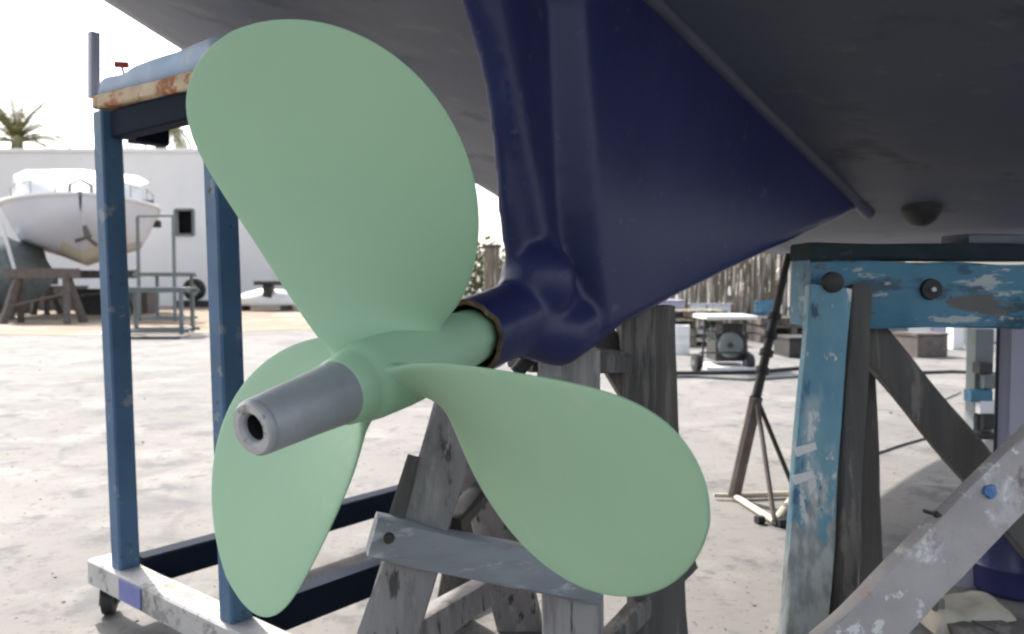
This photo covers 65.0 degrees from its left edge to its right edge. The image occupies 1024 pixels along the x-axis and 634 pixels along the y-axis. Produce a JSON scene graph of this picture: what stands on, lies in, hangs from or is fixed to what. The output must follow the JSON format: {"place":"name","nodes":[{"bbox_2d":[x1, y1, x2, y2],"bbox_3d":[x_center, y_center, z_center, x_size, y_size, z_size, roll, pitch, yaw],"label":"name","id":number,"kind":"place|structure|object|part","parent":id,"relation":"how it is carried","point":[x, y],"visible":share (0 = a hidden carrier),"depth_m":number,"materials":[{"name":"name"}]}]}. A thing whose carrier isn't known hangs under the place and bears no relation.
{"place":"outdoors","nodes":[
{"label":"outdoors","id":0,"kind":"place"},
{"bbox_2d":[15,304,30,313],"bbox_3d":[-9.601,-0.356,15.381,0.525,0.575,0.526,0,3,-6],"label":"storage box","id":1,"kind":"object","parent":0,"point":[27,309],"visible":0.01,"depth_m":15.54,"materials":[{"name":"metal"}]},
{"bbox_2d":[0,148,463,305],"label":"yard wall","id":2,"kind":"structure","parent":0,"point":[174,177],"depth_m":19.90,"materials":[{"name":"white concrete"}]},
{"bbox_2d":[173,208,194,235],"bbox_3d":[-8.115,-2.350,20.007,0.509,0.679,0.260,0,2,0],"label":"window","id":3,"kind":"structure","parent":2,"relation":"in","point":[186,216],"depth_m":20.09,"materials":[{"name":"black glass"}]},
{"bbox_2d":[0,306,743,334],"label":"sand ground","id":4,"kind":"structure","parent":0,"point":[260,318],"depth_m":11.81,"materials":[{"name":"beige sand"}]},
{"bbox_2d":[0,224,53,319],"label":"covered dinghy","id":5,"kind":"object","parent":4,"relation":"on","point":[14,254],"visible":0.72,"depth_m":12.93,"materials":[{"name":"grey fabric"}]},
{"bbox_2d":[0,278,62,314],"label":"timber trestle","id":6,"kind":"object","parent":4,"relation":"on","point":[49,291],"visible":0.37,"depth_m":14.89,"materials":[{"name":"wood"}]},
{"bbox_2d":[0,268,88,323],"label":"timber trestle","id":7,"kind":"object","parent":4,"relation":"on","point":[16,287],"visible":0.94,"depth_m":11.54,"materials":[{"name":"brown wood"}]},
{"bbox_2d":[38,286,87,309],"bbox_3d":[-9.555,-0.408,17.130,0.840,0.524,0.526,0,3,-6],"label":"storage box","id":8,"kind":"object","parent":4,"relation":"on","point":[57,289],"visible":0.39,"depth_m":16.88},
{"bbox_2d":[15,270,142,315],"bbox_3d":[-7.746,-0.429,14.396,2.105,0.842,0.559,0,3,0],"label":"timber trestle","id":9,"kind":"object","parent":4,"relation":"on","point":[83,274],"visible":0.23,"depth_m":14.33,"materials":[{"name":"brown wood"}]},
{"bbox_2d":[0,170,160,265],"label":"cabin cruiser","id":10,"kind":"object","parent":9,"relation":"on","point":[54,212],"visible":0.84,"depth_m":12.86,"materials":[{"name":"white paint"}]},
{"bbox_2d":[76,289,100,314],"bbox_3d":[-7.656,-0.286,14.877,0.578,0.475,0.527,0,3,-6],"label":"storage box","id":11,"kind":"object","parent":4,"relation":"on","point":[91,304],"visible":0.51,"depth_m":14.63,"materials":[{"name":"plastic"}]},
{"bbox_2d":[129,293,155,313],"bbox_3d":[-7.201,-0.282,15.384,0.630,0.426,0.527,0,3,-6],"label":"storage box","id":12,"kind":"object","parent":4,"relation":"on","point":[148,302],"visible":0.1,"depth_m":15.17,"materials":[{"name":"brown metal"}]},
{"bbox_2d":[133,215,197,321],"bbox_3d":[-5.176,-0.722,11.999,0.710,1.555,0.550,0,3,6],"label":"work stand","id":13,"kind":"object","parent":4,"relation":"on","point":[157,275],"visible":0.91,"depth_m":11.75,"materials":[{"name":"grey metal"}]},
{"bbox_2d":[177,278,208,306],"bbox_3d":[-7.476,-0.572,19.012,0.900,0.685,0.417,0,3,0],"label":"spare wheel","id":14,"kind":"object","parent":4,"relation":"on","point":[200,285],"visible":0.65,"depth_m":18.88,"materials":[{"name":"black rubber"}]},
{"bbox_2d":[241,281,294,310],"bbox_3d":[-5.033,-0.444,16.705,1.500,0.620,0.815,0,3,0],"label":"upturned dinghy","id":15,"kind":"object","parent":4,"relation":"on","point":[268,294],"visible":0.71,"depth_m":16.36,"materials":[{"name":"white paint"}]},
{"bbox_2d":[463,234,504,297],"bbox_3d":[-0.424,-0.467,10.482,1.071,1.235,0.990,0,3,0],"label":"shrub","id":16,"kind":"object","parent":4,"relation":"on","point":[476,286],"visible":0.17,"depth_m":10.28,"materials":[{"name":"green plant"}]},
{"bbox_2d":[499,252,504,274],"bbox_3d":[0.191,-0.466,11.496,1.281,1.144,1.205,0,3,0],"label":"shrub","id":17,"kind":"object","parent":4,"relation":"on","point":[502,257],"visible":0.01,"depth_m":11.40,"materials":[{"name":"green plant"}]},
{"bbox_2d":[714,261,744,301],"bbox_3d":[2.738,-0.464,10.053,0.058,1.302,2.559,0,3,-4],"label":"leaning pole","id":18,"kind":"object","parent":4,"relation":"on","point":[737,274],"visible":0.08,"depth_m":9.80,"materials":[{"name":"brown wood"}]},
{"bbox_2d":[723,295,769,331],"bbox_3d":[2.835,-0.045,9.743,0.525,0.444,0.369,0,3,9],"label":"carton","id":19,"kind":"object","parent":4,"relation":"on","point":[729,298],"visible":0.15,"depth_m":9.59,"materials":[{"name":"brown cardboard"}]},
{"bbox_2d":[739,254,778,294],"bbox_3d":[3.124,-0.506,9.870,0.378,1.392,2.148,0,3,-7],"label":"fence","id":20,"kind":"object","parent":4,"relation":"on","point":[777,281],"visible":0.02,"depth_m":9.95,"materials":[{"name":"wood"}]},
{"bbox_2d":[769,268,778,289],"bbox_3d":[3.205,-0.455,9.847,0.058,1.300,2.150,0,3,-4],"label":"leaning pole","id":21,"kind":"object","parent":4,"relation":"on","point":[777,274],"depth_m":9.71,"materials":[{"name":"white paint"}]},
{"bbox_2d":[0,282,1023,633],"bbox_3d":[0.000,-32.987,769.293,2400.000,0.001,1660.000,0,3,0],"label":"ground","id":22,"kind":"structure","parent":0,"point":[54,518],"depth_m":2.52,"materials":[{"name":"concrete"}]},
{"bbox_2d":[0,87,81,147],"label":"palm tree","id":23,"kind":"object","parent":22,"relation":"on","point":[18,138],"visible":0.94,"depth_m":24.53,"materials":[{"name":"green plant"}]},
{"bbox_2d":[131,337,179,338],"bbox_3d":[-3.875,0.219,8.474,0.750,0.020,0.050,0,3,3],"label":"steel bar","id":24,"kind":"object","parent":22,"relation":"on","point":[155,337],"visible":0.71,"depth_m":8.44,"materials":[{"name":"metal"}]},
{"bbox_2d":[123,128,196,147],"bbox_3d":[-11.146,-3.785,25.791,3.142,6.522,3.742,-2,3,-36],"label":"palm tree","id":25,"kind":"object","parent":22,"relation":"on","point":[177,138],"visible":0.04,"depth_m":25.62,"materials":[{"name":"green plant"}]},
{"bbox_2d":[129,287,199,334],"bbox_3d":[-3.981,-0.077,9.039,0.780,0.525,0.550,0,3,-9],"label":"work stand","id":26,"kind":"object","parent":22,"relation":"on","point":[181,329],"visible":0.79,"depth_m":8.83,"materials":[{"name":"grey metal"}]},
{"bbox_2d":[87,31,397,633],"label":"rolling rack","id":27,"kind":"object","parent":22,"relation":"on","point":[126,570],"visible":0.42,"depth_m":1.36,"materials":[{"name":"blue metal"}]},
{"bbox_2d":[97,36,222,94],"bbox_3d":[-0.500,-0.397,1.340,0.378,0.063,0.212,2,3,39],"label":"wrapped bundle","id":28,"kind":"object","parent":27,"relation":"on","point":[187,59],"visible":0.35,"depth_m":1.25,"materials":[{"name":"blue fabric"}]},
{"bbox_2d":[114,61,128,73],"bbox_3d":[-0.692,-0.427,1.428,0.025,0.050,0.012,-1,3,-11],"label":"clamp handle","id":29,"kind":"object","parent":28,"relation":"attached to","point":[121,65],"visible":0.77,"depth_m":1.42,"materials":[{"name":"red plastic"}]},
{"bbox_2d":[482,244,501,290],"bbox_3d":[-0.162,-0.133,6.500,0.153,0.901,0.150,0,3,0],"label":"wooden post","id":30,"kind":"object","parent":22,"relation":"on","point":[491,265],"visible":0.48,"depth_m":6.43,"materials":[{"name":"wood"}]},
{"bbox_2d":[1,341,1019,633],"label":"grit","id":31,"kind":"object","parent":22,"relation":"on","point":[185,487],"visible":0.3,"depth_m":2.29,"materials":[{"name":"grey gravel"}]},
{"bbox_2d":[357,305,697,633],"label":"keel trestle","id":32,"kind":"object","parent":22,"relation":"on","point":[442,517],"visible":0.7,"depth_m":1.06,"materials":[{"name":"wood"}]},
{"bbox_2d":[103,0,1023,368],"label":"boat hull","id":33,"kind":"object","parent":32,"relation":"on","point":[631,158],"visible":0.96,"depth_m":1.12,"materials":[{"name":"paint"}]},
{"bbox_2d":[186,19,710,616],"bbox_3d":[-0.101,0.031,0.731,0.484,0.579,0.367,0,3,0],"label":"boat propeller","id":34,"kind":"object","parent":33,"relation":"attached to","point":[336,161],"visible":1,"depth_m":0.72,"materials":[{"name":"metal"}]},
{"bbox_2d":[658,299,684,324],"bbox_3d":[1.550,0.033,8.159,0.315,0.423,0.368,0,3,-3],"label":"carton","id":35,"kind":"object","parent":22,"relation":"on","point":[678,303],"visible":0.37,"depth_m":7.98,"materials":[{"name":"white"}]},
{"bbox_2d":[675,309,728,345],"bbox_3d":[1.712,0.092,7.809,0.659,0.330,0.632,0,3,0],"label":"pallet stack","id":36,"kind":"object","parent":22,"relation":"on","point":[694,323],"visible":0.31,"depth_m":7.55,"materials":[{"name":"wood"}]},
{"bbox_2d":[615,253,800,333],"bbox_3d":[2.265,-0.592,8.993,2.298,1.601,0.240,0,3,0],"label":"reed fence","id":37,"kind":"object","parent":22,"relation":"on","point":[707,290],"visible":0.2,"depth_m":8.98,"materials":[{"name":"wood"}]},
{"bbox_2d":[688,302,731,333],"bbox_3d":[2.219,0.020,9.153,0.479,0.364,0.377,0,3,0],"label":"carton","id":38,"kind":"object","parent":22,"relation":"on","point":[724,306],"visible":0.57,"depth_m":8.97,"materials":[{"name":"white paint"}]},
{"bbox_2d":[691,314,757,370],"bbox_3d":[1.445,0.176,5.507,0.482,0.384,0.434,0,3,0],"label":"generator cart","id":39,"kind":"object","parent":22,"relation":"on","point":[726,341],"visible":0.99,"depth_m":5.37,"materials":[{"name":"metal"}]},
{"bbox_2d":[677,375,797,380],"bbox_3d":[1.373,0.374,4.951,0.932,0.017,0.189,0,3,0],"label":"ground hose","id":40,"kind":"object","parent":22,"relation":"on","point":[735,378],"visible":0.67,"depth_m":4.96,"materials":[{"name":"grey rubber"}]},
{"bbox_2d":[677,366,798,374],"bbox_3d":[1.542,0.356,5.291,1.028,0.022,0.141,-1,3,-18],"label":"ground hose","id":41,"kind":"object","parent":22,"relation":"on","point":[732,372],"visible":0.74,"depth_m":5.21,"materials":[{"name":"black rubber"}]},
{"bbox_2d":[713,253,790,527],"bbox_3d":[0.677,0.167,2.120,0.241,0.680,0.355,0,3,0],"label":"boat stand","id":42,"kind":"object","parent":22,"relation":"on","point":[755,413],"visible":0.89,"depth_m":2.18,"materials":[{"name":"metal"}]},
{"bbox_2d":[746,316,802,342],"bbox_3d":[2.754,0.119,8.163,0.632,0.245,0.603,0,3,0],"label":"pallet stack","id":43,"kind":"object","parent":22,"relation":"on","point":[755,329],"visible":0.45,"depth_m":8.01,"materials":[{"name":"brown wood"}]},
{"bbox_2d":[774,335,801,357],"bbox_3d":[2.293,0.235,6.516,0.241,0.162,0.374,0,3,0],"label":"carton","id":44,"kind":"object","parent":22,"relation":"on","point":[788,346],"visible":0.63,"depth_m":6.38,"materials":[{"name":"cardboard"}]},
{"bbox_2d":[888,328,907,334],"bbox_3d":[3.318,0.175,7.190,0.357,0.224,0.317,1,3,11],"label":"crate","id":45,"kind":"object","parent":22,"relation":"on","point":[897,329],"visible":0.03,"depth_m":7.02,"materials":[{"name":"grey metal"}]},
{"bbox_2d":[778,234,1023,633],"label":"teal trestle","id":46,"kind":"object","parent":22,"relation":"on","point":[851,303],"visible":0.97,"depth_m":1.37,"materials":[{"name":"paint"}]},
{"bbox_2d":[879,438,924,453],"bbox_3d":[1.495,0.466,2.997,0.930,0.007,0.029,-2,3,-43],"label":"floor cable","id":47,"kind":"object","parent":22,"relation":"on","point":[899,445],"visible":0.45,"depth_m":2.93,"materials":[{"name":"rubber"}]},
{"bbox_2d":[808,423,1023,633],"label":"leaning plank","id":48,"kind":"object","parent":22,"relation":"on","point":[917,574],"visible":1,"depth_m":1.18,"materials":[{"name":"wood"}]},
{"bbox_2d":[908,327,930,331],"bbox_3d":[4.011,0.113,8.162,0.525,0.264,0.316,0,3,-6],"label":"crate","id":49,"kind":"object","parent":22,"relation":"on","point":[919,329],"visible":0.03,"depth_m":8.02,"materials":[{"name":"white paint"}]},
{"bbox_2d":[892,331,948,357],"bbox_3d":[3.310,0.220,6.517,0.315,0.194,0.264,-1,3,-17],"label":"rusty box","id":50,"kind":"object","parent":22,"relation":"on","point":[919,344],"visible":0.92,"depth_m":6.41,"materials":[{"name":"brown metal"}]},
{"bbox_2d":[932,598,944,611],"bbox_3d":[0.737,0.512,1.411,0.016,0.051,0.049,0,3,-6],"label":"timber offcut","id":51,"kind":"object","parent":22,"relation":"on","point":[940,604],"visible":0.21,"depth_m":1.39,"materials":[{"name":"grey wood"}]},
{"bbox_2d":[931,327,945,332],"bbox_3d":[4.336,0.054,8.160,0.336,0.386,0.317,0,3,-6],"label":"crate","id":52,"kind":"object","parent":22,"relation":"on","point":[938,329],"depth_m":8.01,"materials":[{"name":"white"}]},
{"bbox_2d":[923,370,994,373],"bbox_3d":[2.707,0.362,5.209,0.880,0.019,0.188,0,3,0],"label":"ground hose","id":53,"kind":"object","parent":22,"relation":"on","point":[944,371],"visible":0.33,"depth_m":5.26,"materials":[{"name":"rubber"}]},
{"bbox_2d":[955,566,976,587],"bbox_3d":[0.905,0.470,1.606,0.091,0.120,0.090,0,3,0],"label":"lavender bucket","id":54,"kind":"object","parent":22,"relation":"on","point":[966,580],"visible":0.09,"depth_m":1.57,"materials":[{"name":"plastic"}]},
{"bbox_2d":[920,591,1015,633],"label":"folded canvas","id":55,"kind":"object","parent":22,"relation":"on","point":[969,606],"visible":0.68,"depth_m":1.39,"materials":[{"name":"beige fabric"}]},
{"bbox_2d":[964,328,994,438],"bbox_3d":[1.822,0.254,3.122,0.147,0.420,0.125,0,3,0],"label":"power pedestal","id":56,"kind":"object","parent":22,"relation":"on","point":[979,399],"visible":0.84,"depth_m":3.09,"materials":[{"name":"grey metal"}]},
{"bbox_2d":[964,328,995,341],"bbox_3d":[4.824,0.023,8.159,0.526,0.442,0.316,0,3,-6],"label":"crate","id":57,"kind":"object","parent":22,"relation":"on","point":[991,328],"depth_m":8.02,"materials":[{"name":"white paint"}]},
{"bbox_2d":[947,617,1023,633],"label":"rubble scraps","id":58,"kind":"object","parent":22,"relation":"on","point":[990,627],"visible":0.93,"depth_m":1.35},
{"bbox_2d":[973,534,1023,601],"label":"plastic drum","id":59,"kind":"object","parent":22,"relation":"on","point":[998,568],"visible":0.38,"depth_m":1.51,"materials":[{"name":"blue plastic"}]},
{"bbox_2d":[993,328,1023,451],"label":"blue cabinet","id":60,"kind":"object","parent":22,"relation":"on","point":[1009,397],"visible":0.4,"depth_m":1.94,"materials":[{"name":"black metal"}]},
{"bbox_3d":[1.366,0.210,1.834,0.390,0.540,0.010,2,3,33],"label":"door","id":61,"kind":"part","parent":60,"relation":"part of","materials":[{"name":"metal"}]},
{"bbox_2d":[0,0,1023,281],"label":"sky","id":62,"kind":"structure","parent":0,"point":[44,46],"materials":[{"name":"white"}]},
{"bbox_2d":[675,325,689,354],"bbox_3d":[1.390,0.188,6.709,0.187,0.240,0.187,0,3,0],"label":"oil drum","id":63,"kind":"object","parent":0,"point":[682,336],"visible":0.54,"depth_m":6.62,"materials":[{"name":"white paint"}]},
{"bbox_2d":[754,300,773,323],"bbox_3d":[2.781,0.016,8.796,0.270,0.400,0.270,0,3,0],"label":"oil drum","id":64,"kind":"object","parent":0,"point":[762,307],"visible":0.28,"depth_m":8.68,"materials":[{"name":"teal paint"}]},
{"bbox_2d":[946,328,963,348],"bbox_3d":[3.963,0.126,7.187,0.105,0.323,0.106,0,3,-6],"label":"canister","id":65,"kind":"object","parent":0,"point":[955,338],"visible":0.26,"depth_m":7.14,"materials":[{"name":"white paint"}]},
{"bbox_2d":[964,328,966,346],"bbox_3d":[4.235,0.098,7.362,0.105,0.359,0.129,-1,3,-11],"label":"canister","id":66,"kind":"object","parent":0,"point":[965,345],"visible":0.03,"depth_m":7.40,"materials":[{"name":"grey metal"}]}
]}

